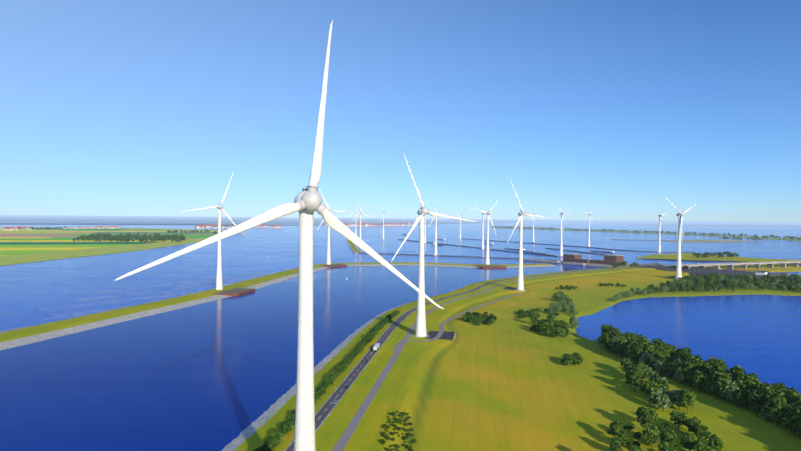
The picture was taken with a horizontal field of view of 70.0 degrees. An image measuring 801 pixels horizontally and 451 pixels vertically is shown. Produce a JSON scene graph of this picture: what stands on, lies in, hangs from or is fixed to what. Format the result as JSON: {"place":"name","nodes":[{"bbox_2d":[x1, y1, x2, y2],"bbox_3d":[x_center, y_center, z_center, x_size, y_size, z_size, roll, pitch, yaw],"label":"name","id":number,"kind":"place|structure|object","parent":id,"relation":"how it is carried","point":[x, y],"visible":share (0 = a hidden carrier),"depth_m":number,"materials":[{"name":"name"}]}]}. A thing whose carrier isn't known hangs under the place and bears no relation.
{"place":"outdoors","nodes":[
{"label":"outdoors","id":0,"kind":"place"},
{"bbox_2d":[0,215,542,225],"bbox_3d":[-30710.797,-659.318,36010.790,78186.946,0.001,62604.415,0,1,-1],"label":"sea","id":1,"kind":"structure","parent":0,"point":[84,220],"depth_m":13745.84,"materials":[{"name":"blue liquid"}]},
{"bbox_2d":[0,266,574,450],"bbox_3d":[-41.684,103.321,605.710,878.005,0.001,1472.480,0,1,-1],"label":"canal water","id":2,"kind":"structure","parent":0,"point":[218,375],"depth_m":427.90,"materials":[{"name":"blue liquid"}]},
{"bbox_2d":[0,215,800,449],"bbox_3d":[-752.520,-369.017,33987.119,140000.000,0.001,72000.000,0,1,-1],"label":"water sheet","id":3,"kind":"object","parent":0,"point":[759,335],"depth_m":1200.41,"materials":[{"name":"blue liquid"}]},
{"bbox_2d":[0,227,222,265],"bbox_3d":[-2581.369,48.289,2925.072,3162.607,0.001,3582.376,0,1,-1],"label":"farmland","id":4,"kind":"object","parent":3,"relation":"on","point":[21,241],"visible":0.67,"depth_m":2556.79,"materials":[{"name":"green plant"}]},
{"bbox_2d":[208,288,254,295],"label":"turbine platform","id":5,"kind":"structure","parent":3,"relation":"on","point":[236,291],"depth_m":823.96,"materials":[{"name":"grey concrete"}]},
{"bbox_2d":[182,172,245,289],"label":"wind turbine","id":6,"kind":"object","parent":5,"relation":"on","point":[219,284],"visible":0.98,"depth_m":842.06,"materials":[{"name":"silver metal"}]},
{"bbox_2d":[0,262,554,349],"bbox_3d":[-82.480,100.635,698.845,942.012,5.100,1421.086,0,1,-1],"label":"dike","id":7,"kind":"structure","parent":3,"relation":"on","point":[27,335],"depth_m":664.61,"materials":[{"name":"plant"}]},
{"bbox_2d":[321,264,346,267],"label":"turbine platform","id":8,"kind":"structure","parent":3,"relation":"on","point":[335,265],"depth_m":1281.14,"materials":[{"name":"grey concrete"}]},
{"bbox_2d":[318,191,344,264],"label":"wind turbine","id":9,"kind":"object","parent":8,"relation":"on","point":[328,261],"visible":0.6,"depth_m":1307.11,"materials":[{"name":"silver metal"}]},
{"bbox_2d":[428,200,436,255],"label":"wind turbine","id":10,"kind":"object","parent":3,"relation":"on","point":[435,248],"visible":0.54,"depth_m":1689.93,"materials":[{"name":"silver metal"}]},
{"bbox_2d":[221,267,651,450],"bbox_3d":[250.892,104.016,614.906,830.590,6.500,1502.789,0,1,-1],"label":"grass embankment","id":11,"kind":"structure","parent":3,"relation":"on","point":[369,401],"depth_m":370.38,"materials":[{"name":"plant"}]},
{"bbox_2d":[263,437,279,445],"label":"shrub","id":12,"kind":"object","parent":11,"relation":"on","point":[272,441],"visible":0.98,"depth_m":263.62,"materials":[{"name":"green plant"}]},
{"bbox_2d":[114,20,443,450],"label":"wind turbine","id":13,"kind":"object","parent":11,"relation":"on","point":[307,203],"visible":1,"depth_m":174.73,"materials":[{"name":"silver metal"}]},
{"bbox_2d":[280,421,291,430],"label":"shrub","id":14,"kind":"object","parent":11,"relation":"on","point":[287,425],"visible":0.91,"depth_m":281.08,"materials":[{"name":"green plant"}]},
{"bbox_2d":[393,293,522,350],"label":"access road","id":15,"kind":"structure","parent":11,"relation":"on","point":[399,343],"depth_m":553.66,"materials":[{"name":"grey asphalt"}]},
{"bbox_2d":[358,252,557,260],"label":"breakwater","id":16,"kind":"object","parent":3,"relation":"on","point":[455,256],"depth_m":1661.98,"materials":[{"name":"concrete"}]},
{"bbox_2d":[398,239,558,256],"bbox_3d":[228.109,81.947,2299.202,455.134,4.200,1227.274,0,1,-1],"label":"breakwater","id":17,"kind":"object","parent":3,"relation":"on","point":[485,248],"depth_m":2040.60,"materials":[{"name":"concrete"}]},
{"bbox_2d":[481,208,495,248],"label":"wind turbine","id":18,"kind":"object","parent":3,"relation":"on","point":[482,247],"visible":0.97,"depth_m":2061.02,"materials":[{"name":"silver metal"}]},
{"bbox_2d":[472,264,505,267],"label":"turbine platform","id":19,"kind":"structure","parent":3,"relation":"on","point":[487,266],"depth_m":1294.03,"materials":[{"name":"grey concrete"}]},
{"bbox_2d":[470,196,499,264],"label":"wind turbine","id":20,"kind":"object","parent":19,"relation":"on","point":[487,261],"visible":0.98,"depth_m":1346.44,"materials":[{"name":"silver metal"}]},
{"bbox_2d":[553,201,573,255],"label":"wind turbine","id":21,"kind":"object","parent":3,"relation":"on","point":[561,244],"visible":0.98,"depth_m":1719.56,"materials":[{"name":"silver metal"}]},
{"bbox_2d":[461,238,696,252],"bbox_3d":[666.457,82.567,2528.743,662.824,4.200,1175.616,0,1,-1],"label":"breakwater","id":22,"kind":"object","parent":3,"relation":"on","point":[587,247],"depth_m":2230.03,"materials":[{"name":"concrete"}]},
{"bbox_2d":[582,206,595,246],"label":"wind turbine","id":23,"kind":"object","parent":3,"relation":"on","point":[589,228],"visible":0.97,"depth_m":2314.71,"materials":[{"name":"silver metal"}]},
{"bbox_2d":[491,227,800,240],"bbox_3d":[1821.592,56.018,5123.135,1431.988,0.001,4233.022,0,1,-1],"label":"long island","id":24,"kind":"object","parent":3,"relation":"on","point":[671,233],"visible":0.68,"depth_m":4439.68,"materials":[{"name":"green plant"}]},
{"bbox_2d":[653,206,668,252],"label":"wind turbine","id":25,"kind":"object","parent":3,"relation":"on","point":[659,243],"visible":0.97,"depth_m":1946.94,"materials":[{"name":"silver metal"}]},
{"bbox_2d":[674,261,800,268],"bbox_3d":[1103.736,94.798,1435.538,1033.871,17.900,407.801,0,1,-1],"label":"bridge","id":26,"kind":"structure","parent":3,"relation":"on","point":[756,264],"depth_m":1301.86,"materials":[{"name":"concrete"}]},
{"bbox_2d":[0,0,800,221],"label":"sky","id":27,"kind":"structure","parent":0,"point":[620,108],"materials":[{"name":"blue"}]},
{"bbox_2d":[382,263,800,450],"bbox_3d":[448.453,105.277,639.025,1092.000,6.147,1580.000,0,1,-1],"label":"field ground","id":28,"kind":"structure","parent":0,"point":[507,380],"depth_m":369.80,"materials":[{"name":"green plant"}]},
{"bbox_2d":[391,151,476,336],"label":"wind turbine","id":29,"kind":"object","parent":28,"relation":"on","point":[422,211],"visible":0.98,"depth_m":515.89,"materials":[{"name":"silver metal"}]},
{"bbox_2d":[426,331,454,339],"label":"turbine pad","id":30,"kind":"object","parent":28,"relation":"on","point":[448,335],"visible":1,"depth_m":521.13,"materials":[{"name":"concrete"}]},
{"bbox_2d":[507,178,547,290],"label":"wind turbine","id":31,"kind":"object","parent":28,"relation":"on","point":[520,282],"visible":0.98,"depth_m":859.93,"materials":[{"name":"silver metal"}]},
{"bbox_2d":[539,320,547,330],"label":"green tree","id":32,"kind":"object","parent":28,"relation":"on","point":[543,325],"visible":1,"depth_m":543.32,"materials":[{"name":"green plant"}]},
{"bbox_2d":[600,332,611,349],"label":"green tree","id":33,"kind":"object","parent":28,"relation":"on","point":[605,335],"visible":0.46,"depth_m":483.91,"materials":[{"name":"green plant"}]},
{"bbox_2d":[604,336,612,352],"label":"green tree","id":34,"kind":"object","parent":28,"relation":"on","point":[607,340],"visible":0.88,"depth_m":472.02,"materials":[{"name":"green plant"}]},
{"bbox_2d":[607,420,621,435],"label":"green tree","id":35,"kind":"object","parent":28,"relation":"on","point":[614,428],"visible":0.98,"depth_m":283.03,"materials":[{"name":"green plant"}]},
{"bbox_2d":[610,436,620,449],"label":"green tree","id":36,"kind":"object","parent":28,"relation":"on","point":[615,442],"visible":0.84,"depth_m":266.67,"materials":[{"name":"green plant"}]},
{"bbox_2d":[610,336,620,353],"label":"tree","id":37,"kind":"object","parent":28,"relation":"on","point":[614,339],"visible":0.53,"depth_m":468.44,"materials":[{"name":"green plant"}]},
{"bbox_2d":[617,431,628,449],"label":"green tree","id":38,"kind":"object","parent":28,"relation":"on","point":[622,437],"visible":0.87,"depth_m":273.52,"materials":[{"name":"green plant"}]},
{"bbox_2d":[616,338,631,351],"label":"green tree","id":39,"kind":"object","parent":28,"relation":"on","point":[623,343],"visible":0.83,"depth_m":451.67,"materials":[{"name":"green plant"}]},
{"bbox_2d":[620,360,631,372],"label":"green tree","id":40,"kind":"object","parent":28,"relation":"on","point":[624,363],"visible":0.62,"depth_m":406.18,"materials":[{"name":"green plant"}]},
{"bbox_2d":[623,422,634,429],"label":"shrub","id":41,"kind":"object","parent":28,"relation":"on","point":[631,426],"visible":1,"depth_m":297.65,"materials":[{"name":"green plant"}]},
{"bbox_2d":[624,342,635,355],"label":"green tree","id":42,"kind":"object","parent":28,"relation":"on","point":[630,346],"visible":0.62,"depth_m":440.03,"materials":[{"name":"green plant"}]},
{"bbox_2d":[629,370,639,391],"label":"green tree","id":43,"kind":"object","parent":28,"relation":"on","point":[634,379],"visible":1,"depth_m":366.38,"materials":[{"name":"green plant"}]},
{"bbox_2d":[629,444,642,450],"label":"green tree","id":44,"kind":"object","parent":28,"relation":"on","point":[635,448],"visible":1,"depth_m":257.98,"materials":[{"name":"green plant"}]},
{"bbox_2d":[631,364,646,378],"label":"green tree","id":45,"kind":"object","parent":28,"relation":"on","point":[639,369],"visible":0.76,"depth_m":381.45,"materials":[{"name":"green plant"}]},
{"bbox_2d":[634,345,644,358],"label":"green tree","id":46,"kind":"object","parent":28,"relation":"on","point":[639,350],"visible":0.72,"depth_m":430.80,"materials":[{"name":"green plant"}]},
{"bbox_2d":[632,337,648,354],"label":"green tree","id":47,"kind":"object","parent":28,"relation":"on","point":[642,342],"visible":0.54,"depth_m":435.65,"materials":[{"name":"green plant"}]},
{"bbox_2d":[635,406,653,422],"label":"green tree","id":48,"kind":"object","parent":28,"relation":"on","point":[640,410],"visible":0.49,"depth_m":299.78,"materials":[{"name":"green plant"}]},
{"bbox_2d":[638,350,653,362],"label":"willow tree","id":49,"kind":"object","parent":28,"relation":"on","point":[645,355],"visible":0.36,"depth_m":424.62,"materials":[{"name":"green plant"}]},
{"bbox_2d":[639,413,654,427],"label":"green tree","id":50,"kind":"object","parent":28,"relation":"on","point":[646,419],"visible":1,"depth_m":293.50,"materials":[{"name":"green plant"}]},
{"bbox_2d":[644,342,656,353],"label":"green tree","id":51,"kind":"object","parent":28,"relation":"on","point":[650,347],"visible":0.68,"depth_m":427.73,"materials":[{"name":"green plant"}]},
{"bbox_2d":[641,426,660,450],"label":"green tree","id":52,"kind":"object","parent":28,"relation":"on","point":[652,435],"visible":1,"depth_m":272.38,"materials":[{"name":"green plant"}]},
{"bbox_2d":[645,380,658,403],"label":"green tree","id":53,"kind":"object","parent":28,"relation":"on","point":[649,386],"visible":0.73,"depth_m":343.09,"materials":[{"name":"green plant"}]},
{"bbox_2d":[647,390,658,406],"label":"willow tree","id":54,"kind":"object","parent":28,"relation":"on","point":[653,395],"visible":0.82,"depth_m":337.03,"materials":[{"name":"green plant"}]},
{"bbox_2d":[649,408,657,421],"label":"green tree","id":55,"kind":"object","parent":28,"relation":"on","point":[654,413],"visible":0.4,"depth_m":302.62,"materials":[{"name":"green plant"}]},
{"bbox_2d":[649,373,662,382],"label":"green tree","id":56,"kind":"object","parent":28,"relation":"on","point":[655,377],"visible":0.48,"depth_m":360.33,"materials":[{"name":"green plant"}]},
{"bbox_2d":[652,338,665,350],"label":"green tree","id":57,"kind":"object","parent":28,"relation":"on","point":[659,344],"visible":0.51,"depth_m":431.45,"materials":[{"name":"green plant"}]},
{"bbox_2d":[654,360,665,375],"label":"willow tree","id":58,"kind":"object","parent":28,"relation":"on","point":[659,366],"visible":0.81,"depth_m":404.75,"materials":[{"name":"green plant"}]},
{"bbox_2d":[654,349,670,372],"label":"green tree","id":59,"kind":"object","parent":28,"relation":"on","point":[664,355],"visible":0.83,"depth_m":412.00,"materials":[{"name":"green plant"}]},
{"bbox_2d":[656,380,669,389],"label":"green tree","id":60,"kind":"object","parent":28,"relation":"on","point":[661,383],"visible":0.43,"depth_m":351.55,"materials":[{"name":"green plant"}]},
{"bbox_2d":[655,394,671,411],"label":"willow tree","id":61,"kind":"object","parent":28,"relation":"on","point":[663,402],"visible":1,"depth_m":329.60,"materials":[{"name":"green plant"}]},
{"bbox_2d":[657,386,669,396],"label":"willow tree","id":62,"kind":"object","parent":28,"relation":"on","point":[663,390],"visible":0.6,"depth_m":341.28,"materials":[{"name":"green plant"}]},
{"bbox_2d":[658,440,677,450],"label":"green tree","id":63,"kind":"object","parent":28,"relation":"on","point":[667,446],"visible":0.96,"depth_m":256.30,"materials":[{"name":"green plant"}]},
{"bbox_2d":[660,429,676,444],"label":"green tree","id":64,"kind":"object","parent":28,"relation":"on","point":[669,436],"visible":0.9,"depth_m":270.78,"materials":[{"name":"green plant"}]},
{"bbox_2d":[664,345,676,351],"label":"green tree","id":65,"kind":"object","parent":28,"relation":"on","point":[671,347],"visible":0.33,"depth_m":433.53,"materials":[{"name":"green plant"}]},
{"bbox_2d":[668,363,679,374],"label":"green tree","id":66,"kind":"object","parent":28,"relation":"on","point":[672,367],"visible":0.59,"depth_m":392.59,"materials":[{"name":"green plant"}]},
{"bbox_2d":[671,389,683,409],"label":"willow tree","id":67,"kind":"object","parent":28,"relation":"on","point":[677,395],"visible":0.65,"depth_m":332.41,"materials":[{"name":"green plant"}]},
{"bbox_2d":[669,410,688,430],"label":"green tree","id":68,"kind":"object","parent":28,"relation":"on","point":[677,417],"visible":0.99,"depth_m":298.94,"materials":[{"name":"green plant"}]},
{"bbox_2d":[673,358,685,380],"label":"willow tree","id":69,"kind":"object","parent":28,"relation":"on","point":[680,362],"visible":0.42,"depth_m":392.63,"materials":[{"name":"green plant"}]},
{"bbox_2d":[673,366,687,383],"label":"willow tree","id":70,"kind":"object","parent":28,"relation":"on","point":[679,372],"visible":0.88,"depth_m":384.84,"materials":[{"name":"green plant"}]},
{"bbox_2d":[665,197,696,279],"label":"wind turbine","id":71,"kind":"object","parent":28,"relation":"on","point":[678,267],"visible":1,"depth_m":1066.02,"materials":[{"name":"silver metal"}]},
{"bbox_2d":[673,347,691,356],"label":"green tree","id":72,"kind":"object","parent":28,"relation":"on","point":[686,350],"visible":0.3,"depth_m":409.30,"materials":[{"name":"green plant"}]},
{"bbox_2d":[679,388,695,413],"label":"green tree","id":73,"kind":"object","parent":28,"relation":"on","point":[687,398],"visible":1,"depth_m":326.06,"materials":[{"name":"green plant"}]},
{"bbox_2d":[680,433,697,450],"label":"green tree","id":74,"kind":"object","parent":28,"relation":"on","point":[688,441],"visible":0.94,"depth_m":269.01,"materials":[{"name":"green plant"}]},
{"bbox_2d":[682,361,696,386],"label":"green tree","id":75,"kind":"object","parent":28,"relation":"on","point":[689,366],"visible":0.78,"depth_m":379.51,"materials":[{"name":"green plant"}]},
{"bbox_2d":[686,370,694,387],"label":"green tree","id":76,"kind":"object","parent":28,"relation":"on","point":[691,373],"visible":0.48,"depth_m":375.17,"materials":[{"name":"green plant"}]},
{"bbox_2d":[683,416,700,427],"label":"green tree","id":77,"kind":"object","parent":28,"relation":"on","point":[687,422],"visible":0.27,"depth_m":296.14,"materials":[{"name":"green plant"}]},
{"bbox_2d":[688,419,698,433],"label":"green tree","id":78,"kind":"object","parent":28,"relation":"on","point":[691,424],"visible":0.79,"depth_m":290.25,"materials":[{"name":"green plant"}]},
{"bbox_2d":[684,354,704,360],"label":"green tree","id":79,"kind":"object","parent":28,"relation":"on","point":[689,356],"visible":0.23,"depth_m":393.85,"materials":[{"name":"green plant"}]},
{"bbox_2d":[690,358,700,368],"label":"green tree","id":80,"kind":"object","parent":28,"relation":"on","point":[695,362],"visible":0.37,"depth_m":381.30,"materials":[{"name":"green plant"}]},
{"bbox_2d":[689,370,709,391],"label":"green tree","id":81,"kind":"object","parent":28,"relation":"on","point":[698,378],"visible":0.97,"depth_m":366.21,"materials":[{"name":"green plant"}]},
{"bbox_2d":[693,440,711,450],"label":"green tree","id":82,"kind":"object","parent":28,"relation":"on","point":[701,445],"visible":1,"depth_m":262.38,"materials":[{"name":"green plant"}]},
{"bbox_2d":[694,424,711,438],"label":"green tree","id":83,"kind":"object","parent":28,"relation":"on","point":[700,430],"visible":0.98,"depth_m":283.45,"materials":[{"name":"green plant"}]},
{"bbox_2d":[707,434,723,450],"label":"green tree","id":84,"kind":"object","parent":28,"relation":"on","point":[714,442],"visible":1,"depth_m":266.21,"materials":[{"name":"green plant"}]},
{"bbox_2d":[710,381,722,398],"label":"green tree","id":85,"kind":"object","parent":28,"relation":"on","point":[715,388],"visible":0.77,"depth_m":354.21,"materials":[{"name":"green plant"}]},
{"bbox_2d":[708,356,724,365],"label":"green tree","id":86,"kind":"object","parent":28,"relation":"on","point":[712,360],"visible":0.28,"depth_m":384.84,"materials":[{"name":"green plant"}]},
{"bbox_2d":[708,362,727,379],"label":"green tree","id":87,"kind":"object","parent":28,"relation":"on","point":[717,370],"visible":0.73,"depth_m":360.03,"materials":[{"name":"green plant"}]},
{"bbox_2d":[716,375,728,399],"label":"green tree","id":88,"kind":"object","parent":28,"relation":"on","point":[720,383],"visible":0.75,"depth_m":350.81,"materials":[{"name":"green plant"}]},
{"bbox_2d":[721,380,740,402],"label":"willow tree","id":89,"kind":"object","parent":28,"relation":"on","point":[731,389],"visible":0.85,"depth_m":345.15,"materials":[{"name":"green plant"}]},
{"bbox_2d":[727,366,746,377],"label":"green tree","id":90,"kind":"object","parent":28,"relation":"on","point":[734,371],"visible":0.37,"depth_m":356.86,"materials":[{"name":"green plant"}]},
{"bbox_2d":[735,390,749,409],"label":"green tree","id":91,"kind":"object","parent":28,"relation":"on","point":[741,396],"visible":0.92,"depth_m":334.50,"materials":[{"name":"green plant"}]},
{"bbox_2d":[735,373,754,390],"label":"green tree","id":92,"kind":"object","parent":28,"relation":"on","point":[740,378],"visible":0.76,"depth_m":345.68,"materials":[{"name":"green plant"}]},
{"bbox_2d":[744,378,760,389],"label":"green tree","id":93,"kind":"object","parent":28,"relation":"on","point":[750,386],"visible":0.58,"depth_m":343.48,"materials":[{"name":"green plant"}]},
{"bbox_2d":[747,389,766,413],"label":"green tree","id":94,"kind":"object","parent":28,"relation":"on","point":[757,396],"visible":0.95,"depth_m":326.41,"materials":[{"name":"green plant"}]},
{"bbox_2d":[759,407,769,419],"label":"willow tree","id":95,"kind":"object","parent":28,"relation":"on","point":[764,414],"visible":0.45,"depth_m":317.46,"materials":[{"name":"green plant"}]},
{"bbox_2d":[764,386,782,401],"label":"green tree","id":96,"kind":"object","parent":28,"relation":"on","point":[768,390],"visible":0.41,"depth_m":322.13,"materials":[{"name":"green plant"}]},
{"bbox_2d":[763,391,788,425],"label":"green tree","id":97,"kind":"object","parent":28,"relation":"on","point":[772,405],"visible":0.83,"depth_m":308.04,"materials":[{"name":"green plant"}]},
{"bbox_2d":[774,401,790,428],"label":"green tree","id":98,"kind":"object","parent":28,"relation":"on","point":[779,413],"visible":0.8,"depth_m":303.87,"materials":[{"name":"green plant"}]},
{"bbox_2d":[781,411,797,433],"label":"green tree","id":99,"kind":"object","parent":28,"relation":"on","point":[787,416],"visible":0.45,"depth_m":298.56,"materials":[{"name":"green plant"}]},
{"bbox_2d":[779,387,800,401],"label":"green tree","id":100,"kind":"object","parent":28,"relation":"on","point":[792,395],"visible":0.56,"depth_m":314.14,"materials":[{"name":"green plant"}]},
{"bbox_2d":[786,412,800,437],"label":"green tree","id":101,"kind":"object","parent":28,"relation":"on","point":[795,418],"visible":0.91,"depth_m":292.86,"materials":[{"name":"green plant"}]},
{"bbox_2d":[789,406,800,413],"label":"green tree","id":102,"kind":"object","parent":28,"relation":"on","point":[794,409],"visible":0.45,"depth_m":297.72,"materials":[{"name":"green plant"}]},
{"bbox_2d":[790,396,800,407],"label":"green tree","id":103,"kind":"object","parent":28,"relation":"on","point":[796,401],"visible":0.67,"depth_m":301.94,"materials":[{"name":"green plant"}]},
{"bbox_2d":[665,240,755,242],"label":"breakwater","id":104,"kind":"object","parent":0,"point":[709,241],"depth_m":3008.19,"materials":[{"name":"grey stone"}]},
{"bbox_2d":[637,253,800,263],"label":"island","id":105,"kind":"structure","parent":0,"point":[687,256],"depth_m":1642.08,"materials":[{"name":"green plant"}]},
{"bbox_2d":[661,225,800,226],"bbox_3d":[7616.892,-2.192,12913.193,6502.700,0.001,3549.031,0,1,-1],"label":"island ground","id":106,"kind":"structure","parent":0,"point":[732,225],"depth_m":12549.99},
{"bbox_2d":[699,222,769,222],"bbox_3d":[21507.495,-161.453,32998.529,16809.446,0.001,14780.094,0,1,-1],"label":"island ground","id":107,"kind":"structure","parent":0,"point":[734,222],"depth_m":30829.37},
{"label":"lock apron ground","id":108,"kind":"structure","parent":0,"visible":0},
{"bbox_2d":[523,254,682,267],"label":"lock complex buildings","id":109,"kind":"structure","parent":108,"relation":"on","point":[609,260],"depth_m":1416.31,"materials":[{"name":"concrete"}]},
{"bbox_2d":[634,263,788,277],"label":"lock complex chamber","id":110,"kind":"object","parent":108,"relation":"on","point":[706,271],"visible":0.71,"depth_m":1186.43,"materials":[{"name":"concrete"}]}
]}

